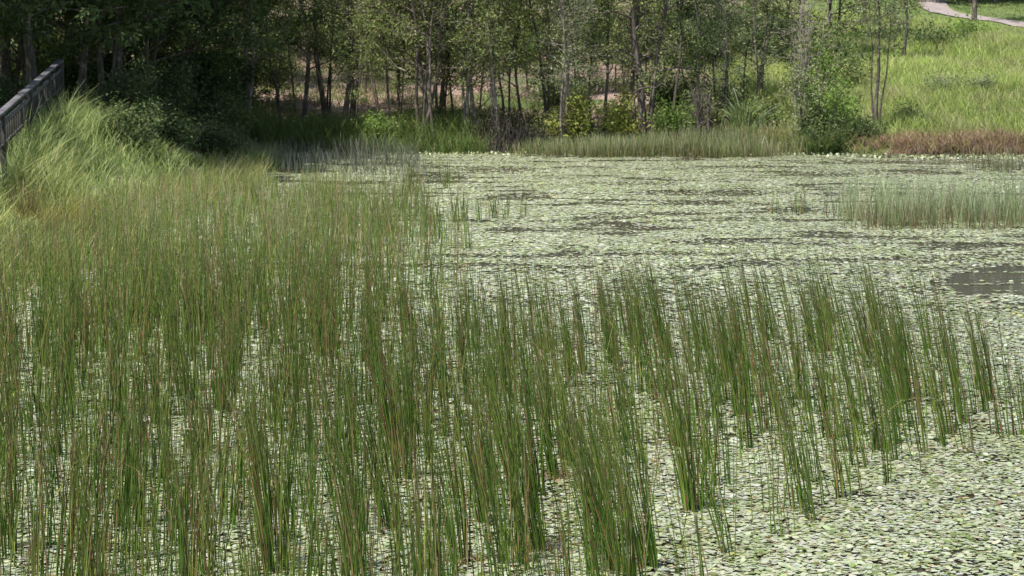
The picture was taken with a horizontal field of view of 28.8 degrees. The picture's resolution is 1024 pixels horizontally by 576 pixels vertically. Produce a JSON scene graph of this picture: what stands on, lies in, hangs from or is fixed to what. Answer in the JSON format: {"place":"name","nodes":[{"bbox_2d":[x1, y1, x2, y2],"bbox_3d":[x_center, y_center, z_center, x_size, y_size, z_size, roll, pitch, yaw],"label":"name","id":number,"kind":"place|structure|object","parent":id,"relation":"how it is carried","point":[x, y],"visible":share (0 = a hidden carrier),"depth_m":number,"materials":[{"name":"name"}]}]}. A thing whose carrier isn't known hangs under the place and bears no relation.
{"place":"outdoors","nodes":[
{"label":"outdoors","id":0,"kind":"place"},
{"bbox_2d":[76,51,794,147],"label":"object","id":1,"kind":"structure","parent":0,"point":[338,97],"depth_m":69.89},
{"bbox_2d":[0,153,1023,575],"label":"water","id":2,"kind":"structure","parent":0,"point":[966,285],"depth_m":29.11,"materials":[{"name":"green liquid"}]},
{"bbox_2d":[217,382,303,574],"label":"reed clump","id":3,"kind":"object","parent":2,"relation":"in","point":[287,486],"visible":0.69,"depth_m":12.15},
{"bbox_2d":[305,378,375,568],"bbox_3d":[-1.050,1.196,12.234,0.389,1.296,0.492,0,7,0],"label":"reed clump","id":4,"kind":"object","parent":2,"relation":"in","point":[354,483],"visible":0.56,"depth_m":12.21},
{"bbox_2d":[239,129,474,185],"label":"grey reeds","id":5,"kind":"object","parent":2,"relation":"on","point":[386,158],"visible":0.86,"depth_m":53.62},
{"bbox_2d":[342,367,402,530],"bbox_3d":[-0.863,1.113,13.244,0.496,1.220,0.265,-1,7,-10],"label":"reed clump","id":6,"kind":"object","parent":2,"relation":"in","point":[374,463],"visible":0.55,"depth_m":13.25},
{"bbox_2d":[363,332,428,480],"bbox_3d":[-0.819,0.922,14.769,0.477,1.234,0.384,-5,8,-35],"label":"reed clump","id":7,"kind":"object","parent":2,"relation":"in","point":[386,416],"visible":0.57,"depth_m":14.78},
{"bbox_2d":[401,378,501,567],"bbox_3d":[-0.310,1.190,12.357,0.797,1.281,0.600,0,7,0],"label":"reed clump","id":8,"kind":"object","parent":2,"relation":"in","point":[464,535],"visible":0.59,"depth_m":12.36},
{"bbox_2d":[438,369,510,524],"bbox_3d":[-0.288,1.117,13.396,0.477,1.177,0.391,7,10,44],"label":"reed clump","id":9,"kind":"object","parent":2,"relation":"in","point":[472,468],"visible":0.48,"depth_m":13.40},
{"bbox_2d":[0,158,1014,575],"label":"reed bed","id":10,"kind":"object","parent":2,"relation":"in","point":[234,316],"visible":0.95,"depth_m":16.74,"materials":[{"name":"plant"}]},
{"bbox_2d":[0,152,1023,575],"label":"lily pads","id":11,"kind":"object","parent":2,"relation":"on","point":[824,564],"visible":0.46,"depth_m":19.29,"materials":[{"name":"plant"}]},
{"bbox_2d":[459,359,581,556],"bbox_3d":[0.135,1.115,12.691,0.876,1.348,0.570,-3,7,-20],"label":"reed clump","id":12,"kind":"object","parent":2,"relation":"in","point":[536,505],"visible":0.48,"depth_m":12.64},
{"bbox_2d":[510,337,575,479],"bbox_3d":[0.415,0.940,14.771,0.740,1.199,0.545,4,8,30],"label":"reed clump","id":13,"kind":"object","parent":2,"relation":"in","point":[549,455],"visible":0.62,"depth_m":14.79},
{"bbox_2d":[534,395,647,574],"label":"reed clump","id":14,"kind":"object","parent":2,"relation":"in","point":[598,520],"visible":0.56,"depth_m":12.16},
{"bbox_2d":[581,388,684,571],"bbox_3d":[0.798,1.229,12.269,0.744,1.223,0.503,0,7,0],"label":"reed clump","id":15,"kind":"object","parent":2,"relation":"in","point":[651,556],"visible":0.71,"depth_m":12.25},
{"bbox_2d":[269,150,1023,158],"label":"floating leaves","id":16,"kind":"object","parent":2,"relation":"on","point":[920,155],"visible":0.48,"depth_m":59.05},
{"bbox_2d":[495,118,824,157],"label":"shore reeds","id":17,"kind":"object","parent":2,"relation":"on","point":[728,143],"visible":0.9,"depth_m":59.18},
{"bbox_2d":[644,325,693,447],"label":"reed clump","id":18,"kind":"object","parent":2,"relation":"in","point":[663,387],"visible":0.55,"depth_m":15.98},
{"bbox_2d":[656,375,716,512],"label":"reed clump","id":19,"kind":"object","parent":2,"relation":"in","point":[684,476],"visible":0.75,"depth_m":13.76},
{"bbox_2d":[690,443,745,553],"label":"reed clump","id":20,"kind":"object","parent":2,"relation":"in","point":[719,527],"visible":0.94,"depth_m":12.63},
{"bbox_2d":[713,303,755,415],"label":"reed clump","id":21,"kind":"object","parent":2,"relation":"in","point":[730,359],"visible":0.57,"depth_m":17.38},
{"bbox_2d":[772,296,815,398],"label":"reed clump","id":22,"kind":"object","parent":2,"relation":"in","point":[796,357],"visible":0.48,"depth_m":18.15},
{"bbox_2d":[801,327,834,438],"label":"reed clump","id":23,"kind":"object","parent":2,"relation":"in","point":[820,388],"visible":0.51,"depth_m":16.36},
{"bbox_2d":[818,350,873,451],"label":"reed clump","id":24,"kind":"object","parent":2,"relation":"in","point":[850,413],"visible":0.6,"depth_m":15.81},
{"bbox_2d":[867,296,913,400],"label":"reed clump","id":25,"kind":"object","parent":2,"relation":"in","point":[901,341],"visible":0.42,"depth_m":18.16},
{"bbox_2d":[762,166,1023,230],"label":"pale reeds","id":26,"kind":"object","parent":2,"relation":"on","point":[1009,211],"visible":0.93,"depth_m":36.20,"materials":[{"name":"plant"}]},
{"bbox_2d":[918,326,964,436],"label":"reed clump","id":27,"kind":"object","parent":2,"relation":"in","point":[949,427],"visible":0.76,"depth_m":16.49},
{"bbox_2d":[932,356,989,452],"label":"reed clump","id":28,"kind":"object","parent":2,"relation":"in","point":[971,437],"visible":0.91,"depth_m":15.86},
{"bbox_2d":[956,300,1020,401],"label":"reed clump","id":29,"kind":"object","parent":2,"relation":"in","point":[983,364],"visible":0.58,"depth_m":18.10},
{"bbox_2d":[0,0,1023,270],"bbox_3d":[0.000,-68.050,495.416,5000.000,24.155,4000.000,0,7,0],"label":"ground","id":30,"kind":"structure","parent":0,"point":[954,4],"depth_m":72.05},
{"bbox_2d":[20,0,38,91],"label":"tree","id":31,"kind":"object","parent":30,"relation":"on","point":[31,63],"visible":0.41,"depth_m":49.60,"materials":[{"name":"brown plant"}]},
{"bbox_2d":[0,59,64,185],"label":"timber fence","id":32,"kind":"object","parent":30,"relation":"on","point":[54,83],"visible":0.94,"depth_m":40.41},
{"bbox_2d":[5,33,108,100],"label":"shrub","id":33,"kind":"object","parent":30,"relation":"on","point":[71,70],"visible":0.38,"depth_m":54.76,"materials":[{"name":"green plant"}]},
{"bbox_2d":[0,0,126,48],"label":"tree","id":34,"kind":"object","parent":30,"relation":"on","point":[8,23],"visible":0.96,"depth_m":46.01,"materials":[{"name":"green plant"}]},
{"bbox_2d":[0,0,135,101],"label":"tree","id":35,"kind":"object","parent":30,"relation":"on","point":[6,58],"visible":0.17,"depth_m":53.51,"materials":[{"name":"green plant"}]},
{"bbox_2d":[0,0,211,103],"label":"tree","id":36,"kind":"object","parent":30,"relation":"on","point":[108,4],"visible":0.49,"depth_m":53.58,"materials":[{"name":"green plant"}]},
{"bbox_2d":[1,0,213,106],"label":"tree","id":37,"kind":"object","parent":30,"relation":"on","point":[85,34],"visible":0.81,"depth_m":50.73,"materials":[{"name":"green plant"}]},
{"bbox_2d":[58,52,163,124],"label":"shrub","id":38,"kind":"object","parent":30,"relation":"on","point":[136,83],"visible":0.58,"depth_m":48.49,"materials":[{"name":"green plant"}]},
{"bbox_2d":[73,28,173,92],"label":"shrub","id":39,"kind":"object","parent":30,"relation":"on","point":[107,58],"visible":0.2,"depth_m":61.50,"materials":[{"name":"green plant"}]},
{"bbox_2d":[46,4,209,68],"bbox_3d":[-11.146,-10.223,58.707,5.416,9.638,3.595,2,7,16],"label":"tree","id":40,"kind":"object","parent":30,"relation":"on","point":[183,37],"visible":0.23,"depth_m":57.85,"materials":[{"name":"green plant"}]},
{"bbox_2d":[0,78,259,270],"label":"bank grass","id":41,"kind":"structure","parent":30,"relation":"on","point":[69,121],"depth_m":40.34,"materials":[{"name":"plant"}]},
{"bbox_2d":[86,81,178,151],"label":"shrub","id":42,"kind":"object","parent":30,"relation":"on","point":[140,124],"visible":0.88,"depth_m":44.26,"materials":[{"name":"green plant"}]},
{"bbox_2d":[0,136,289,290],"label":"marsh grass","id":43,"kind":"structure","parent":30,"relation":"on","point":[241,164],"depth_m":39.74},
{"bbox_2d":[124,45,205,123],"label":"shrub","id":44,"kind":"object","parent":30,"relation":"on","point":[173,83],"visible":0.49,"depth_m":53.81,"materials":[{"name":"green plant"}]},
{"bbox_2d":[121,86,226,150],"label":"shrub","id":45,"kind":"object","parent":30,"relation":"on","point":[173,133],"visible":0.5,"depth_m":47.24,"materials":[{"name":"green plant"}]},
{"bbox_2d":[56,0,294,99],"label":"tree","id":46,"kind":"object","parent":30,"relation":"on","point":[169,33],"visible":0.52,"depth_m":57.68,"materials":[{"name":"green plant"}]},
{"bbox_2d":[111,0,271,98],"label":"tree","id":47,"kind":"object","parent":30,"relation":"on","point":[218,6],"visible":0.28,"depth_m":59.53,"materials":[{"name":"green plant"}]},
{"bbox_2d":[171,81,245,131],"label":"shrub","id":48,"kind":"object","parent":30,"relation":"on","point":[202,107],"visible":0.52,"depth_m":57.29,"materials":[{"name":"green plant"}]},
{"bbox_2d":[154,38,271,109],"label":"shrub","id":49,"kind":"object","parent":30,"relation":"on","point":[211,78],"visible":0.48,"depth_m":60.87,"materials":[{"name":"green plant"}]},
{"bbox_2d":[131,0,308,72],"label":"tree","id":50,"kind":"object","parent":30,"relation":"on","point":[237,58],"visible":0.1,"depth_m":64.24,"materials":[{"name":"green plant"}]},
{"bbox_2d":[185,101,256,160],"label":"shrub","id":51,"kind":"object","parent":30,"relation":"on","point":[222,139],"visible":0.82,"depth_m":51.74,"materials":[{"name":"green plant"}]},
{"bbox_2d":[210,0,306,110],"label":"tree","id":52,"kind":"object","parent":30,"relation":"on","point":[250,85],"visible":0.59,"depth_m":61.36,"materials":[{"name":"green plant"}]},
{"bbox_2d":[244,0,322,129],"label":"tree","id":53,"kind":"object","parent":30,"relation":"on","point":[278,92],"visible":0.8,"depth_m":62.10,"materials":[{"name":"green plant"}]},
{"bbox_2d":[272,0,357,120],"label":"tree","id":54,"kind":"object","parent":30,"relation":"on","point":[311,19],"visible":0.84,"depth_m":63.70,"materials":[{"name":"green plant"}]},
{"bbox_2d":[272,0,360,118],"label":"tree","id":55,"kind":"object","parent":30,"relation":"on","point":[320,87],"visible":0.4,"depth_m":65.58,"materials":[{"name":"green plant"}]},
{"bbox_2d":[307,0,391,121],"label":"tree","id":56,"kind":"object","parent":30,"relation":"on","point":[339,27],"visible":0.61,"depth_m":64.26,"materials":[{"name":"green plant"}]},
{"bbox_2d":[302,0,410,124],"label":"tree","id":57,"kind":"object","parent":30,"relation":"on","point":[354,103],"visible":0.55,"depth_m":64.17,"materials":[{"name":"green plant"}]},
{"bbox_2d":[325,0,393,126],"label":"tree","id":58,"kind":"object","parent":30,"relation":"on","point":[360,17],"visible":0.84,"depth_m":62.42,"materials":[{"name":"green plant"}]},
{"bbox_2d":[353,106,405,141],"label":"shrub","id":59,"kind":"object","parent":30,"relation":"on","point":[372,125],"visible":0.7,"depth_m":61.27,"materials":[{"name":"green plant"}]},
{"bbox_2d":[210,87,551,154],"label":"shore grass","id":60,"kind":"structure","parent":30,"relation":"on","point":[445,133],"depth_m":61.07,"materials":[{"name":"plant"}]},
{"bbox_2d":[347,0,434,123],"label":"tree","id":61,"kind":"object","parent":30,"relation":"on","point":[378,28],"visible":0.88,"depth_m":61.75,"materials":[{"name":"green plant"}]},
{"bbox_2d":[355,0,426,116],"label":"tree","id":62,"kind":"object","parent":30,"relation":"on","point":[388,42],"visible":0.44,"depth_m":63.34,"materials":[{"name":"green plant"}]},
{"bbox_2d":[366,0,440,115],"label":"tree","id":63,"kind":"object","parent":30,"relation":"on","point":[398,90],"visible":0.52,"depth_m":62.76,"materials":[{"name":"green plant"}]},
{"bbox_2d":[75,47,740,141],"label":"leaf litter","id":64,"kind":"object","parent":30,"relation":"on","point":[407,101],"visible":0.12,"depth_m":71.04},
{"bbox_2d":[355,0,495,142],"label":"tree","id":65,"kind":"object","parent":30,"relation":"on","point":[418,66],"visible":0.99,"depth_m":61.23,"materials":[{"name":"green plant"}]},
{"bbox_2d":[394,0,482,117],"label":"tree","id":66,"kind":"object","parent":30,"relation":"on","point":[442,97],"visible":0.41,"depth_m":62.52,"materials":[{"name":"green plant"}]},
{"bbox_2d":[417,0,512,128],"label":"tree","id":67,"kind":"object","parent":30,"relation":"on","point":[469,94],"visible":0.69,"depth_m":61.65,"materials":[{"name":"green plant"}]},
{"bbox_2d":[449,0,532,122],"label":"tree","id":68,"kind":"object","parent":30,"relation":"on","point":[481,85],"visible":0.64,"depth_m":61.93,"materials":[{"name":"green plant"}]},
{"bbox_2d":[442,0,541,142],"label":"tree","id":69,"kind":"object","parent":30,"relation":"on","point":[482,38],"visible":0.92,"depth_m":61.13,"materials":[{"name":"green plant"}]},
{"bbox_2d":[452,0,569,125],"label":"tree","id":70,"kind":"object","parent":30,"relation":"on","point":[516,38],"visible":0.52,"depth_m":62.81,"materials":[{"name":"green plant"}]},
{"bbox_2d":[421,105,607,153],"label":"shrub","id":71,"kind":"object","parent":30,"relation":"on","point":[505,137],"visible":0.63,"depth_m":60.90,"materials":[{"name":"grey plant"}]},
{"bbox_2d":[508,0,582,123],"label":"tree","id":72,"kind":"object","parent":30,"relation":"on","point":[534,27],"visible":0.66,"depth_m":62.43,"materials":[{"name":"green plant"}]},
{"bbox_2d":[525,55,596,111],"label":"shrub","id":73,"kind":"object","parent":30,"relation":"on","point":[558,95],"visible":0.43,"depth_m":67.18,"materials":[{"name":"green plant"}]},
{"bbox_2d":[536,82,601,145],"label":"shrub","id":74,"kind":"object","parent":30,"relation":"on","point":[582,120],"visible":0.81,"depth_m":61.51,"materials":[{"name":"green plant"}]},
{"bbox_2d":[512,0,626,144],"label":"tree","id":75,"kind":"object","parent":30,"relation":"on","point":[565,76],"visible":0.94,"depth_m":61.09,"materials":[{"name":"green plant"}]},
{"bbox_2d":[567,0,635,135],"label":"tree","id":76,"kind":"object","parent":30,"relation":"on","point":[595,81],"visible":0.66,"depth_m":61.88,"materials":[{"name":"green plant"}]},
{"bbox_2d":[578,0,631,137],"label":"tree","id":77,"kind":"object","parent":30,"relation":"on","point":[608,24],"visible":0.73,"depth_m":61.62,"materials":[{"name":"green plant"}]},
{"bbox_2d":[590,86,656,139],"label":"shrub","id":78,"kind":"object","parent":30,"relation":"on","point":[620,121],"visible":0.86,"depth_m":61.75,"materials":[{"name":"green plant"}]},
{"bbox_2d":[597,0,653,113],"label":"tree","id":79,"kind":"object","parent":30,"relation":"on","point":[623,74],"visible":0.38,"depth_m":66.00,"materials":[{"name":"green plant"}]},
{"bbox_2d":[568,0,727,136],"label":"tree","id":80,"kind":"object","parent":30,"relation":"on","point":[635,67],"visible":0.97,"depth_m":61.67,"materials":[{"name":"green plant"}]},
{"bbox_2d":[605,0,694,92],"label":"tree","id":81,"kind":"object","parent":30,"relation":"on","point":[646,61],"visible":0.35,"depth_m":66.05,"materials":[{"name":"green plant"}]},
{"bbox_2d":[609,53,726,110],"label":"shrub","id":82,"kind":"object","parent":30,"relation":"on","point":[670,94],"visible":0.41,"depth_m":67.59,"materials":[{"name":"green plant"}]},
{"bbox_2d":[647,89,698,136],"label":"shrub","id":83,"kind":"object","parent":30,"relation":"on","point":[670,121],"visible":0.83,"depth_m":61.56,"materials":[{"name":"green plant"}]},
{"bbox_2d":[649,0,720,114],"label":"tree","id":84,"kind":"object","parent":30,"relation":"on","point":[681,34],"visible":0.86,"depth_m":65.30,"materials":[{"name":"green plant"}]},
{"bbox_2d":[654,0,750,100],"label":"tree","id":85,"kind":"object","parent":30,"relation":"on","point":[733,46],"visible":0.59,"depth_m":66.54,"materials":[{"name":"green plant"}]},
{"bbox_2d":[683,74,724,138],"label":"shrub","id":86,"kind":"object","parent":30,"relation":"on","point":[699,118],"visible":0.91,"depth_m":60.60,"materials":[{"name":"green plant"}]},
{"bbox_2d":[671,0,739,114],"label":"tree","id":87,"kind":"object","parent":30,"relation":"on","point":[696,17],"visible":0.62,"depth_m":65.52,"materials":[{"name":"green plant"}]},
{"bbox_2d":[680,82,738,135],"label":"shrub","id":88,"kind":"object","parent":30,"relation":"on","point":[719,116],"visible":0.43,"depth_m":62.09,"materials":[{"name":"green plant"}]},
{"bbox_2d":[677,73,755,118],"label":"shrub","id":89,"kind":"object","parent":30,"relation":"on","point":[729,99],"visible":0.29,"depth_m":66.28,"materials":[{"name":"green plant"}]},
{"bbox_2d":[686,0,758,128],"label":"tree","id":90,"kind":"object","parent":30,"relation":"on","point":[726,62],"visible":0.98,"depth_m":62.88,"materials":[{"name":"green plant"}]},
{"bbox_2d":[710,0,789,98],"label":"tree","id":91,"kind":"object","parent":30,"relation":"on","point":[746,53],"visible":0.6,"depth_m":67.49,"materials":[{"name":"green plant"}]},
{"bbox_2d":[717,88,783,133],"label":"strap leaf plant","id":92,"kind":"object","parent":30,"relation":"on","point":[746,114],"visible":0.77,"depth_m":62.02,"materials":[{"name":"green plant"}]},
{"bbox_2d":[721,0,789,105],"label":"tree","id":93,"kind":"object","parent":30,"relation":"on","point":[756,55],"visible":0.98,"depth_m":64.44,"materials":[{"name":"green plant"}]},
{"bbox_2d":[721,79,800,130],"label":"shrub","id":94,"kind":"object","parent":30,"relation":"on","point":[776,98],"visible":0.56,"depth_m":62.96,"materials":[{"name":"green plant"}]},
{"bbox_2d":[720,0,828,94],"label":"tree","id":95,"kind":"object","parent":30,"relation":"on","point":[762,6],"visible":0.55,"depth_m":69.27,"materials":[{"name":"green plant"}]},
{"bbox_2d":[773,0,818,130],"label":"tree","id":96,"kind":"object","parent":30,"relation":"on","point":[799,41],"visible":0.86,"depth_m":61.70,"materials":[{"name":"green plant"}]},
{"bbox_2d":[751,11,846,65],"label":"shrub","id":97,"kind":"object","parent":30,"relation":"on","point":[783,53],"visible":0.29,"depth_m":78.17,"materials":[{"name":"green plant"}]},
{"bbox_2d":[776,30,844,105],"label":"shrub","id":98,"kind":"object","parent":30,"relation":"on","point":[813,70],"visible":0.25,"depth_m":67.34,"materials":[{"name":"green plant"}]},
{"bbox_2d":[780,60,843,136],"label":"shrub","id":99,"kind":"object","parent":30,"relation":"on","point":[802,118],"visible":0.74,"depth_m":60.86,"materials":[{"name":"green plant"}]},
{"bbox_2d":[786,105,850,154],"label":"shrub","id":100,"kind":"object","parent":30,"relation":"on","point":[811,132],"visible":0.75,"depth_m":59.91,"materials":[{"name":"green plant"}]},
{"bbox_2d":[791,35,865,127],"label":"shrub","id":101,"kind":"object","parent":30,"relation":"on","point":[846,82],"visible":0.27,"depth_m":62.13,"materials":[{"name":"green plant"}]},
{"bbox_2d":[800,66,865,136],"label":"shrub","id":102,"kind":"object","parent":30,"relation":"on","point":[833,104],"visible":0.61,"depth_m":60.64,"materials":[{"name":"green plant"}]},
{"bbox_2d":[796,29,876,78],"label":"shrub","id":103,"kind":"object","parent":30,"relation":"on","point":[842,43],"visible":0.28,"depth_m":73.04,"materials":[{"name":"green plant"}]},
{"bbox_2d":[812,48,886,87],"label":"shrub","id":104,"kind":"object","parent":30,"relation":"on","point":[853,68],"visible":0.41,"depth_m":71.41,"materials":[{"name":"green plant"}]},
{"bbox_2d":[833,109,891,145],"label":"shrub","id":105,"kind":"object","parent":30,"relation":"on","point":[862,129],"visible":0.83,"depth_m":60.46,"materials":[{"name":"green plant"}]},
{"bbox_2d":[840,0,918,123],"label":"tree","id":106,"kind":"object","parent":30,"relation":"on","point":[875,106],"visible":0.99,"depth_m":62.13,"materials":[{"name":"green plant"}]},
{"bbox_2d":[783,0,1023,21],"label":"mown grass","id":107,"kind":"structure","parent":30,"relation":"on","point":[968,10],"depth_m":100.40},
{"bbox_2d":[843,126,1023,156],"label":"dead grass","id":108,"kind":"structure","parent":30,"relation":"on","point":[894,146],"depth_m":59.32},
{"bbox_2d":[902,13,976,48],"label":"shrub","id":109,"kind":"object","parent":30,"relation":"on","point":[924,36],"visible":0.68,"depth_m":83.01,"materials":[{"name":"green plant"}]},
{"bbox_2d":[782,125,854,155],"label":"shrub","id":110,"kind":"object","parent":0,"point":[825,149],"depth_m":59.69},
{"bbox_2d":[705,7,1023,154],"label":"hill grass","id":111,"kind":"structure","parent":0,"point":[959,109],"depth_m":70.49,"materials":[{"name":"plant"}]},
{"bbox_2d":[918,0,1023,26],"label":"path","id":112,"kind":"structure","parent":0,"point":[941,6],"depth_m":98.03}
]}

